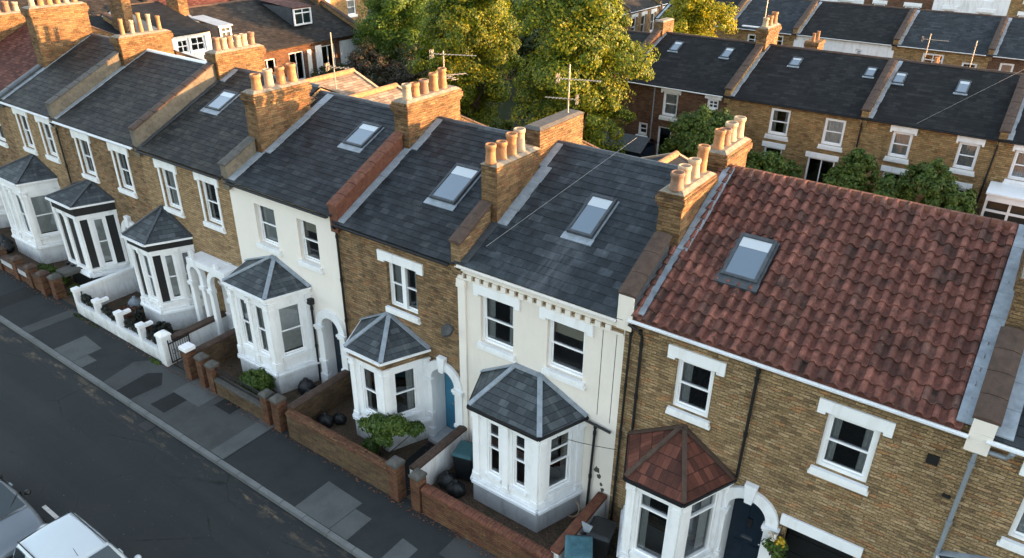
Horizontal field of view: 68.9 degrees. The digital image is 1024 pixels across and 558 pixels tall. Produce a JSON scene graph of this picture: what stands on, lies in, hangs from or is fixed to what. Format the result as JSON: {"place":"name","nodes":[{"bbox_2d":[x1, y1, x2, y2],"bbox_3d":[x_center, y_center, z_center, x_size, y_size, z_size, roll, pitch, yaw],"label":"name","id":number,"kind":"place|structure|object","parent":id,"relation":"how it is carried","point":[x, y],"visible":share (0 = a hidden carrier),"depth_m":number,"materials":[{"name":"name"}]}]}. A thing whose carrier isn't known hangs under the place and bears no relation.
{"place":"outdoors","nodes":[
{"label":"outdoors","id":0,"kind":"place"},
{"bbox_2d":[0,322,355,557],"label":"road","id":1,"kind":"structure","parent":0,"point":[100,461],"depth_m":20.82,"materials":[{"name":"asphalt"}]},
{"bbox_2d":[0,474,47,557],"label":"parked car","id":2,"kind":"object","parent":1,"relation":"on","point":[21,518],"visible":0.71,"depth_m":18.30,"materials":[{"name":"silver metal"}]},
{"bbox_2d":[13,510,141,557],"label":"parked car","id":3,"kind":"object","parent":1,"relation":"on","point":[71,535],"visible":1,"depth_m":16.83,"materials":[{"name":"white paint"}]},
{"bbox_2d":[0,269,457,557],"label":"pavement","id":4,"kind":"structure","parent":0,"point":[283,466],"depth_m":21.13,"materials":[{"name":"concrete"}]},
{"bbox_2d":[0,286,41,308],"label":"pavement patch","id":5,"kind":"object","parent":4,"relation":"on","point":[15,296],"visible":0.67,"depth_m":29.62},
{"bbox_2d":[22,309,78,332],"bbox_3d":[-17.296,1.563,28.010,0.599,0.001,1.866,21,34,33],"label":"pavement patch","id":6,"kind":"object","parent":4,"relation":"on","point":[30,328],"visible":1,"depth_m":27.96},
{"bbox_2d":[54,336,100,361],"bbox_3d":[-15.302,2.444,26.377,1.300,0.001,1.130,19,33,31],"label":"pavement patch","id":7,"kind":"object","parent":4,"relation":"on","point":[76,349],"visible":1,"depth_m":26.35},
{"bbox_2d":[104,360,271,458],"bbox_3d":[-10.432,3.874,23.754,6.700,0.001,1.930,19,33,31],"label":"pavement patch","id":8,"kind":"object","parent":4,"relation":"on","point":[209,425],"visible":0.67,"depth_m":23.25,"materials":[{"name":"concrete"}]},
{"bbox_2d":[117,373,161,398],"bbox_3d":[-12.082,3.452,24.517,1.000,0.001,1.430,19,33,31],"label":"pavement patch","id":9,"kind":"object","parent":8,"relation":"on","point":[141,385],"visible":1,"depth_m":24.45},
{"bbox_2d":[151,392,185,412],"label":"pavement patch","id":10,"kind":"object","parent":8,"relation":"on","point":[168,402],"visible":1,"depth_m":23.66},
{"bbox_2d":[173,378,218,406],"bbox_3d":[-10.173,3.660,24.148,1.400,0.001,0.900,19,33,31],"label":"pavement patch","id":11,"kind":"object","parent":8,"relation":"on","point":[191,392],"visible":0.8,"depth_m":24.09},
{"bbox_2d":[211,419,273,458],"bbox_3d":[-7.950,4.710,22.190,0.600,0.001,1.930,19,33,31],"label":"pavement patch","id":12,"kind":"object","parent":8,"relation":"on","point":[225,449],"visible":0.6,"depth_m":22.11,"materials":[{"name":"concrete"}]},
{"bbox_2d":[295,481,361,527],"bbox_3d":[-4.853,5.991,19.843,1.350,0.001,1.180,19,33,31],"label":"pavement patch","id":13,"kind":"object","parent":4,"relation":"on","point":[328,504],"visible":1,"depth_m":19.83,"materials":[{"name":"concrete"}]},
{"bbox_2d":[285,408,406,501],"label":"garden wall","id":14,"kind":"structure","parent":4,"relation":"on","point":[373,469],"depth_m":20.64,"materials":[{"name":"brick"}]},
{"bbox_2d":[330,509,370,539],"bbox_3d":[-4.159,6.314,19.244,0.630,0.001,0.880,19,33,31],"label":"pavement patch","id":15,"kind":"object","parent":4,"relation":"on","point":[348,526],"visible":1,"depth_m":19.23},
{"bbox_2d":[382,539,417,557],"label":"pavement patch","id":16,"kind":"object","parent":4,"relation":"on","point":[402,548],"visible":1,"depth_m":18.48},
{"bbox_2d":[439,534,497,557],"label":"pavement patch","id":17,"kind":"object","parent":4,"relation":"on","point":[454,548],"visible":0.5,"depth_m":18.50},
{"bbox_2d":[0,227,618,557],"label":"front garden soil","id":18,"kind":"structure","parent":0,"point":[555,530],"depth_m":22.08,"materials":[{"name":"soil"}]},
{"bbox_2d":[0,1,37,227],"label":"terraced house","id":19,"kind":"structure","parent":18,"relation":"on","point":[18,59],"depth_m":33.91,"materials":[{"name":"tile"}]},
{"bbox_2d":[0,246,51,295],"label":"garden wall","id":20,"kind":"structure","parent":18,"relation":"on","point":[31,275],"depth_m":30.21,"materials":[{"name":"red brick"}]},
{"bbox_2d":[0,0,115,263],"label":"terraced house","id":21,"kind":"structure","parent":18,"relation":"on","point":[70,44],"depth_m":31.44,"materials":[{"name":"brick"}]},
{"bbox_2d":[11,107,38,155],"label":"window","id":22,"kind":"structure","parent":21,"relation":"in","point":[33,151],"depth_m":31.22,"materials":[{"name":"paint"}]},
{"bbox_2d":[0,154,67,263],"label":"bay window","id":23,"kind":"structure","parent":21,"relation":"in","point":[25,182],"depth_m":31.42,"materials":[{"name":"white paint"}]},
{"bbox_2d":[34,115,61,163],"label":"window","id":24,"kind":"structure","parent":21,"relation":"in","point":[37,119],"depth_m":30.25,"materials":[{"name":"paint"}]},
{"bbox_2d":[46,264,82,299],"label":"garden wall","id":25,"kind":"structure","parent":18,"relation":"on","point":[55,280],"depth_m":29.37,"materials":[{"name":"red brick"}]},
{"bbox_2d":[80,266,138,304],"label":"garden wall","id":26,"kind":"structure","parent":18,"relation":"on","point":[118,284],"depth_m":29.23,"materials":[{"name":"white paint"}]},
{"bbox_2d":[70,286,176,366],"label":"garden wall","id":27,"kind":"structure","parent":18,"relation":"on","point":[159,350],"depth_m":26.54,"materials":[{"name":"white paint"}]},
{"bbox_2d":[44,12,206,292],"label":"terraced house","id":28,"kind":"structure","parent":18,"relation":"on","point":[101,203],"depth_m":28.99,"materials":[{"name":"brown brick"}]},
{"bbox_2d":[69,129,100,183],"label":"window","id":29,"kind":"structure","parent":28,"relation":"in","point":[74,134],"depth_m":28.88,"materials":[{"name":"paint"}]},
{"bbox_2d":[45,179,129,284],"bbox_3d":[-16.950,-1.725,29.759,3.079,4.299,1.505,19,33,31],"label":"bay window","id":30,"kind":"structure","parent":28,"relation":"in","point":[86,214],"depth_m":29.11,"materials":[{"name":"white paint"}]},
{"bbox_2d":[106,142,137,198],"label":"window","id":31,"kind":"structure","parent":28,"relation":"in","point":[111,147],"depth_m":27.55,"materials":[{"name":"paint"}]},
{"bbox_2d":[170,310,228,361],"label":"garden wall","id":32,"kind":"structure","parent":18,"relation":"on","point":[202,331],"depth_m":26.11,"materials":[{"name":"paint"}]},
{"bbox_2d":[178,328,237,380],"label":"garden wall","id":33,"kind":"structure","parent":18,"relation":"on","point":[221,348],"depth_m":25.09,"materials":[{"name":"brick"}]},
{"bbox_2d":[121,31,339,335],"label":"terraced house","id":34,"kind":"structure","parent":18,"relation":"on","point":[188,134],"depth_m":26.21,"materials":[{"name":"brick"}]},
{"bbox_2d":[121,205,206,330],"bbox_3d":[-12.638,-0.321,27.018,2.479,4.447,1.506,19,33,31],"label":"bay window","id":35,"kind":"structure","parent":34,"relation":"in","point":[158,244],"depth_m":26.58,"materials":[{"name":"white paint"}]},
{"bbox_2d":[152,158,185,217],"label":"window","id":36,"kind":"structure","parent":34,"relation":"in","point":[171,169],"depth_m":26.06,"materials":[{"name":"paint"}]},
{"bbox_2d":[193,172,226,233],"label":"window","id":37,"kind":"structure","parent":34,"relation":"in","point":[204,179],"depth_m":24.84,"materials":[{"name":"paint"}]},
{"bbox_2d":[193,352,287,432],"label":"garden wall","id":38,"kind":"structure","parent":18,"relation":"on","point":[267,406],"depth_m":23.16,"materials":[{"name":"brick"}]},
{"bbox_2d":[237,367,275,395],"bbox_3d":[-8.184,3.327,23.912,1.401,0.939,1.067,19,33,31],"label":"shrub","id":39,"kind":"object","parent":18,"relation":"on","point":[260,379],"visible":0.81,"depth_m":23.64,"materials":[{"name":"green plant"}]},
{"bbox_2d":[2,252,574,557],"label":"leaf litter","id":40,"kind":"object","parent":18,"relation":"on","point":[299,442],"visible":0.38,"depth_m":21.57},
{"bbox_2d":[217,63,394,393],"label":"terraced house","id":41,"kind":"structure","parent":18,"relation":"on","point":[294,161],"depth_m":23.45,"materials":[{"name":"tile"}]},
{"bbox_2d":[256,204,281,256],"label":"window","id":42,"kind":"structure","parent":41,"relation":"in","point":[269,217],"depth_m":23.64,"materials":[{"name":"paint"}]},
{"bbox_2d":[221,255,320,393],"bbox_3d":[-7.918,1.395,24.110,3.179,4.207,1.507,19,33,31],"label":"bay window","id":43,"kind":"structure","parent":41,"relation":"in","point":[271,313],"depth_m":23.54,"materials":[{"name":"white paint"}]},
{"bbox_2d":[298,220,323,273],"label":"window","id":44,"kind":"structure","parent":41,"relation":"in","point":[311,227],"depth_m":22.59,"materials":[{"name":"paint"}]},
{"bbox_2d":[287,369,352,420],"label":"garden wall","id":45,"kind":"structure","parent":18,"relation":"on","point":[331,394],"depth_m":22.99,"materials":[{"name":"brick"}]},
{"bbox_2d":[356,411,425,456],"bbox_3d":[-3.506,4.485,21.148,2.109,1.546,0.957,6,28,10],"label":"shrub","id":46,"kind":"object","parent":18,"relation":"on","point":[381,428],"visible":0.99,"depth_m":20.86,"materials":[{"name":"green plant"}]},
{"bbox_2d":[326,67,511,451],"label":"terraced house","id":47,"kind":"structure","parent":18,"relation":"on","point":[403,201],"depth_m":21.08,"materials":[{"name":"tile"}]},
{"bbox_2d":[342,312,431,451],"bbox_3d":[-3.774,2.950,21.601,2.748,3.866,1.476,19,33,31],"label":"bay window","id":48,"kind":"structure","parent":47,"relation":"in","point":[380,344],"depth_m":21.02,"materials":[{"name":"white paint"}]},
{"bbox_2d":[376,249,423,324],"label":"window","id":49,"kind":"structure","parent":47,"relation":"in","point":[402,265],"depth_m":20.71,"materials":[{"name":"paint"}]},
{"bbox_2d":[445,373,455,428],"bbox_3d":[-1.619,3.614,21.890,0.840,2.120,0.080,19,33,31],"label":"door","id":50,"kind":"structure","parent":47,"relation":"in","point":[450,398],"depth_m":22.05,"materials":[{"name":"blue wood"}]},
{"bbox_2d":[404,442,433,495],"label":"garden path","id":51,"kind":"structure","parent":18,"relation":"on","point":[415,456],"depth_m":21.39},
{"bbox_2d":[409,425,466,484],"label":"garden wall","id":52,"kind":"structure","parent":18,"relation":"on","point":[434,461],"depth_m":20.52,"materials":[{"name":"paint"}]},
{"bbox_2d":[451,440,472,480],"bbox_3d":[-1.247,5.044,20.634,0.591,0.988,0.754,10,29,18],"label":"wheelie bin","id":53,"kind":"object","parent":18,"relation":"on","point":[462,455],"visible":0.72,"depth_m":20.33,"materials":[{"name":"black plastic"}]},
{"bbox_2d":[408,467,553,557],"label":"garden wall","id":54,"kind":"structure","parent":18,"relation":"on","point":[484,531],"depth_m":18.54,"materials":[{"name":"red brick"}]},
{"bbox_2d":[448,109,677,532],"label":"terraced house","id":55,"kind":"structure","parent":18,"relation":"on","point":[533,286],"depth_m":18.62,"materials":[{"name":"paint"}]},
{"bbox_2d":[473,283,519,362],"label":"window","id":56,"kind":"structure","parent":55,"relation":"in","point":[493,296],"depth_m":19.08,"materials":[{"name":"paint"}]},
{"bbox_2d":[466,363,588,532],"bbox_3d":[0.123,4.269,19.129,3.309,3.906,1.506,19,33,31],"label":"bay window","id":57,"kind":"structure","parent":55,"relation":"in","point":[516,398],"depth_m":18.63,"materials":[{"name":"white paint"}]},
{"bbox_2d":[539,307,593,390],"bbox_3d":[1.316,1.633,17.896,1.480,1.880,0.350,19,33,31],"label":"window","id":58,"kind":"structure","parent":55,"relation":"in","point":[568,326],"depth_m":17.92,"materials":[{"name":"paint"}]},
{"bbox_2d":[550,491,606,557],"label":"garden wall","id":59,"kind":"structure","parent":18,"relation":"on","point":[595,506],"depth_m":18.16,"materials":[{"name":"brick"}]},
{"bbox_2d":[564,534,592,557],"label":"wheelie bin","id":60,"kind":"object","parent":18,"relation":"on","point":[578,546],"visible":1,"depth_m":17.26,"materials":[{"name":"teal plastic"}]},
{"bbox_2d":[586,516,616,557],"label":"wheelie bin","id":61,"kind":"object","parent":18,"relation":"on","point":[601,532],"visible":0.84,"depth_m":17.87,"materials":[{"name":"black plastic"}]},
{"bbox_2d":[608,115,1023,557],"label":"terraced house","id":62,"kind":"structure","parent":18,"relation":"on","point":[783,326],"depth_m":15.42,"materials":[{"name":"brick"}]},
{"bbox_2d":[616,423,736,557],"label":"bay window","id":63,"kind":"structure","parent":62,"relation":"in","point":[671,466],"depth_m":16.42,"materials":[{"name":"white paint"}]},
{"bbox_2d":[665,344,726,429],"bbox_3d":[3.935,2.311,16.133,1.280,1.770,0.340,19,33,31],"label":"window","id":64,"kind":"structure","parent":62,"relation":"in","point":[688,359],"depth_m":16.19,"materials":[{"name":"paint"}]},
{"bbox_2d":[723,498,764,557],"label":"door","id":65,"kind":"structure","parent":62,"relation":"in","point":[745,533],"depth_m":17.36,"materials":[{"name":"blue wood"}]},
{"bbox_2d":[761,525,788,557],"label":"hanging basket","id":66,"kind":"object","parent":62,"relation":"attached to","point":[776,545],"visible":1,"depth_m":15.96,"materials":[{"name":"green plant"}]},
{"bbox_2d":[783,528,852,557],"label":"garage door","id":67,"kind":"structure","parent":62,"relation":"in","point":[800,545],"depth_m":16.39,"materials":[{"name":"black paint"}]},
{"bbox_2d":[807,397,895,495],"bbox_3d":[6.539,3.234,14.517,1.360,1.810,0.340,19,33,31],"label":"window","id":68,"kind":"structure","parent":62,"relation":"in","point":[838,412],"depth_m":14.54,"materials":[{"name":"paint"}]},
{"bbox_2d":[933,351,1023,557],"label":"terraced house","id":69,"kind":"structure","parent":18,"relation":"on","point":[985,519],"depth_m":13.21,"materials":[{"name":"brick"}]},
{"bbox_2d":[996,462,1023,555],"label":"window","id":70,"kind":"structure","parent":69,"relation":"in","point":[1016,530],"depth_m":13.23,"materials":[{"name":"paint"}]},
{"bbox_2d":[302,1,865,556],"bbox_3d":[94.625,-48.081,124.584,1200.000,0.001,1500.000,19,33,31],"label":"ground","id":71,"kind":"structure","parent":0,"point":[854,437],"depth_m":22.13,"materials":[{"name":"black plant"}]},
{"bbox_2d":[0,315,371,557],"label":"kerb","id":72,"kind":"structure","parent":71,"relation":"on","point":[347,546],"depth_m":21.72,"materials":[{"name":"concrete"}]},
{"bbox_2d":[348,83,401,104],"bbox_3d":[-4.573,-3.276,29.109,2.625,7.964,2.780,19,33,31],"label":"extension","id":73,"kind":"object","parent":71,"relation":"on","point":[387,94],"visible":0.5,"depth_m":27.81,"materials":[{"name":"brick"}]},
{"bbox_2d":[591,28,650,132],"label":"terraced house","id":74,"kind":"structure","parent":0,"point":[641,36],"depth_m":41.98,"materials":[{"name":"brick"}]},
{"bbox_2d":[364,3,962,429],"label":"back garden ground","id":75,"kind":"structure","parent":0,"point":[508,105],"depth_m":44.28,"materials":[{"name":"green plant"}]},
{"bbox_2d":[52,0,151,14],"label":"terraced house","id":76,"kind":"structure","parent":75,"relation":"on","point":[98,6],"depth_m":50.49,"materials":[{"name":"brown brick"}]},
{"bbox_2d":[88,0,136,33],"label":"terraced house","id":77,"kind":"structure","parent":75,"relation":"on","point":[119,9],"depth_m":39.18,"materials":[{"name":"brick"}]},
{"bbox_2d":[100,0,212,60],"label":"terraced house","id":78,"kind":"structure","parent":75,"relation":"on","point":[190,37],"depth_m":40.67,"materials":[{"name":"tile"}]},
{"bbox_2d":[166,0,363,78],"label":"terraced house","id":79,"kind":"structure","parent":75,"relation":"on","point":[297,32],"depth_m":45.52,"materials":[{"name":"red brick"}]},
{"bbox_2d":[303,68,377,95],"bbox_3d":[-7.436,-4.440,31.156,4.622,8.064,3.280,19,33,31],"label":"extension","id":80,"kind":"object","parent":75,"relation":"on","point":[350,81],"visible":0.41,"depth_m":29.54,"materials":[{"name":"brick"}]},
{"bbox_2d":[326,0,369,44],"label":"terraced house","id":81,"kind":"structure","parent":75,"relation":"on","point":[348,8],"depth_m":66.30,"materials":[{"name":"brick"}]},
{"bbox_2d":[345,42,402,86],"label":"shrub","id":82,"kind":"object","parent":75,"relation":"on","point":[369,55],"visible":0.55,"depth_m":43.97,"materials":[{"name":"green plant"}]},
{"bbox_2d":[351,0,434,77],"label":"tree","id":83,"kind":"object","parent":75,"relation":"on","point":[388,28],"visible":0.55,"depth_m":44.84,"materials":[{"name":"green plant"}]},
{"bbox_2d":[377,56,429,85],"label":"shrub","id":84,"kind":"object","parent":75,"relation":"on","point":[401,75],"visible":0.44,"depth_m":41.94,"materials":[{"name":"green plant"}]},
{"bbox_2d":[393,40,434,79],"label":"shrub","id":85,"kind":"object","parent":75,"relation":"on","point":[403,53],"visible":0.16,"depth_m":44.06,"materials":[{"name":"green plant"}]},
{"bbox_2d":[405,0,525,130],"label":"tree","id":86,"kind":"object","parent":75,"relation":"on","point":[460,27],"visible":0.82,"depth_m":36.40,"materials":[{"name":"green plant"}]},
{"bbox_2d":[489,0,550,85],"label":"tree","id":87,"kind":"object","parent":75,"relation":"on","point":[528,42],"visible":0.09,"depth_m":48.27,"materials":[{"name":"green plant"}]},
{"bbox_2d":[509,0,660,152],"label":"tree","id":88,"kind":"object","parent":75,"relation":"on","point":[576,36],"visible":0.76,"depth_m":31.37,"materials":[{"name":"green plant"}]},
{"bbox_2d":[559,150,688,371],"bbox_3d":[4.184,-0.287,24.513,4.020,7.114,4.080,19,33,31],"label":"extension","id":89,"kind":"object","parent":75,"relation":"on","point":[570,358],"visible":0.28,"depth_m":24.77,"materials":[{"name":"beige stone"}]},
{"bbox_2d":[601,131,657,156],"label":"garden shed","id":90,"kind":"structure","parent":75,"relation":"on","point":[639,146],"depth_m":35.29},
{"bbox_2d":[623,0,661,32],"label":"terraced house","id":91,"kind":"structure","parent":75,"relation":"on","point":[644,13],"depth_m":59.59,"materials":[{"name":"brick"}]},
{"bbox_2d":[658,103,735,157],"bbox_3d":[8.037,-5.390,32.579,3.786,4.621,2.493,19,33,31],"label":"shrub","id":92,"kind":"object","parent":75,"relation":"on","point":[697,128],"visible":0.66,"depth_m":31.52,"materials":[{"name":"green plant"}]},
{"bbox_2d":[618,11,781,154],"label":"terraced house","id":93,"kind":"structure","parent":75,"relation":"on","point":[693,72],"depth_m":36.01,"materials":[{"name":"grey brick"}]},
{"bbox_2d":[658,88,680,121],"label":"window","id":94,"kind":"structure","parent":93,"relation":"in","point":[670,102],"depth_m":35.74,"materials":[{"name":"paint"}]},
{"bbox_2d":[661,0,738,36],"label":"tree","id":95,"kind":"object","parent":75,"relation":"on","point":[694,16],"visible":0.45,"depth_m":45.51,"materials":[{"name":"yellow plant"}]},
{"bbox_2d":[654,0,748,37],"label":"terraced house","id":96,"kind":"structure","parent":75,"relation":"on","point":[740,4],"depth_m":52.01,"materials":[{"name":"brick"}]},
{"bbox_2d":[726,0,817,45],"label":"terraced house","id":97,"kind":"structure","parent":75,"relation":"on","point":[793,15],"depth_m":50.45,"materials":[{"name":"brick"}]},
{"bbox_2d":[745,150,803,177],"bbox_3d":[10.776,-4.160,32.140,3.549,2.898,1.924,19,33,31],"label":"shrub","id":98,"kind":"object","parent":75,"relation":"on","point":[772,162],"visible":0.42,"depth_m":31.34,"materials":[{"name":"green plant"}]},
{"bbox_2d":[726,43,902,185],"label":"terraced house","id":99,"kind":"structure","parent":75,"relation":"on","point":[802,105],"depth_m":32.95,"materials":[{"name":"tile"}]},
{"bbox_2d":[764,108,790,141],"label":"window","id":100,"kind":"structure","parent":99,"relation":"in","point":[774,113],"depth_m":33.08,"materials":[{"name":"paint"}]},
{"bbox_2d":[804,151,838,181],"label":"window","id":101,"kind":"structure","parent":99,"relation":"in","point":[809,154],"depth_m":32.47,"materials":[{"name":"paint"}]},
{"bbox_2d":[817,118,846,152],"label":"window","id":102,"kind":"structure","parent":99,"relation":"in","point":[834,129],"depth_m":31.91,"materials":[{"name":"paint"}]},
{"bbox_2d":[822,147,879,192],"bbox_3d":[13.608,-3.614,30.445,2.333,3.551,1.715,19,33,31],"label":"shrub","id":103,"kind":"object","parent":75,"relation":"on","point":[852,173],"visible":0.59,"depth_m":29.79,"materials":[{"name":"green plant"}]},
{"bbox_2d":[793,0,916,57],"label":"terraced house","id":104,"kind":"structure","parent":75,"relation":"on","point":[872,30],"depth_m":47.50,"materials":[{"name":"tile"}]},
{"bbox_2d":[864,0,933,9],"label":"terraced house","id":105,"kind":"structure","parent":75,"relation":"on","point":[923,4],"depth_m":60.87,"materials":[{"name":"red brick"}]},
{"bbox_2d":[867,157,977,212],"bbox_3d":[15.748,-2.872,28.795,4.076,3.830,1.868,19,33,31],"label":"shrub","id":106,"kind":"object","parent":75,"relation":"on","point":[942,191],"visible":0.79,"depth_m":27.96,"materials":[{"name":"green plant"}]},
{"bbox_2d":[858,58,1023,214],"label":"terraced house","id":107,"kind":"structure","parent":75,"relation":"on","point":[963,139],"depth_m":30.18,"materials":[{"name":"tile"}]},
{"bbox_2d":[883,125,917,164],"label":"window","id":108,"kind":"structure","parent":107,"relation":"in","point":[902,137],"depth_m":30.51,"materials":[{"name":"paint"}]},
{"bbox_2d":[948,135,985,176],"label":"window","id":109,"kind":"structure","parent":107,"relation":"in","point":[968,148],"depth_m":29.28,"materials":[{"name":"paint"}]},
{"bbox_2d":[892,9,1009,68],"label":"terraced house","id":110,"kind":"structure","parent":75,"relation":"on","point":[960,34],"depth_m":44.80,"materials":[{"name":"brick"}]},
{"bbox_2d":[932,0,1010,15],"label":"terraced house","id":111,"kind":"structure","parent":75,"relation":"on","point":[996,7],"depth_m":58.22,"materials":[{"name":"paint"}]},
{"bbox_2d":[979,98,1023,224],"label":"terraced house","id":112,"kind":"structure","parent":75,"relation":"on","point":[1003,199],"depth_m":28.24,"materials":[{"name":"brick"}]},
{"bbox_2d":[1002,144,1023,186],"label":"window","id":113,"kind":"structure","parent":112,"relation":"in","point":[1016,172],"depth_m":28.46,"materials":[{"name":"paint"}]},
{"bbox_2d":[986,17,1023,72],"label":"terraced house","id":114,"kind":"structure","parent":75,"relation":"on","point":[1008,55],"depth_m":42.78,"materials":[{"name":"grey brick"}]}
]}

